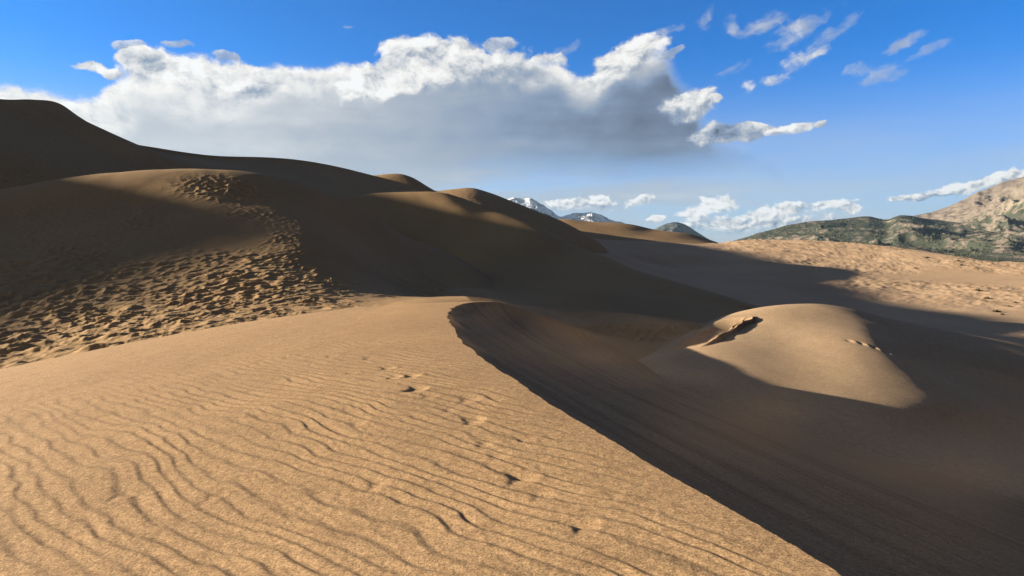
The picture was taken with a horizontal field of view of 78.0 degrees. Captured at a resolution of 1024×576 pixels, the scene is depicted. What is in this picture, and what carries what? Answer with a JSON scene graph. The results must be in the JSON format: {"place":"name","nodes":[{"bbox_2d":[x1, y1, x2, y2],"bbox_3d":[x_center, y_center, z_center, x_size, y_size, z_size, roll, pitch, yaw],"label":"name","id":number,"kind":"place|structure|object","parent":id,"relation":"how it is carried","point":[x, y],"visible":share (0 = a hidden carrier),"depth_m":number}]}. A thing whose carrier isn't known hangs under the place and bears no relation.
{"place":"outdoors","nodes":[
{"label":"outdoors","id":0,"kind":"place"},
{"bbox_2d":[0,99,435,197],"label":"tall dune","id":1,"kind":"structure","parent":0,"point":[42,140],"depth_m":201.24},
{"bbox_2d":[0,169,493,368],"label":"dune","id":2,"kind":"structure","parent":0,"point":[95,261],"depth_m":43.09},
{"bbox_2d":[374,174,432,189],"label":"peeping dune","id":3,"kind":"structure","parent":0,"point":[405,179],"depth_m":348.60},
{"bbox_2d":[0,301,1023,575],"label":"foreground dune","id":4,"kind":"structure","parent":0,"point":[462,439],"depth_m":5.95},
{"bbox_2d":[0,0,1023,242],"label":"sky","id":5,"kind":"structure","parent":0,"point":[724,120]},
{"bbox_2d":[436,188,607,253],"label":"round topped dune","id":6,"kind":"structure","parent":0,"point":[566,232],"depth_m":184.24},
{"bbox_2d":[343,192,758,359],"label":"dune","id":7,"kind":"structure","parent":0,"point":[530,266],"depth_m":83.89},
{"bbox_2d":[508,197,622,222],"bbox_3d":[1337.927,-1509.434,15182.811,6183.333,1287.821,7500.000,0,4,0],"label":"snowy mountain","id":8,"kind":"structure","parent":0,"point":[533,204],"depth_m":14554.22},
{"bbox_2d":[558,219,717,243],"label":"distant dune","id":9,"kind":"structure","parent":0,"point":[612,231],"depth_m":398.70},
{"bbox_2d":[654,222,707,238],"bbox_3d":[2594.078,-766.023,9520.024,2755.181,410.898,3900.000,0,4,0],"label":"wooded peak","id":10,"kind":"structure","parent":0,"point":[677,227],"depth_m":8775.13},
{"bbox_2d":[595,239,1023,343],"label":"ridge dune","id":11,"kind":"structure","parent":0,"point":[891,282],"depth_m":178.28},
{"bbox_2d":[638,304,1023,500],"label":"dune","id":12,"kind":"structure","parent":0,"point":[946,403],"depth_m":30.64},
{"bbox_2d":[734,215,1023,261],"bbox_3d":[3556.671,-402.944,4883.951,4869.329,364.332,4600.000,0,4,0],"label":"wooded hills","id":13,"kind":"structure","parent":0,"point":[958,244],"depth_m":4141.14},
{"bbox_2d":[745,198,1023,260],"bbox_3d":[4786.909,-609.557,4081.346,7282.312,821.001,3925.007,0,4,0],"label":"forest","id":14,"kind":"object","parent":13,"relation":"on","point":[961,254],"visible":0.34,"depth_m":4361.18},
{"bbox_2d":[914,176,1023,236],"bbox_3d":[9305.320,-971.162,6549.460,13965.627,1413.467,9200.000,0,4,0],"label":"bare mountain","id":15,"kind":"structure","parent":0,"point":[964,211],"depth_m":5878.94}
]}

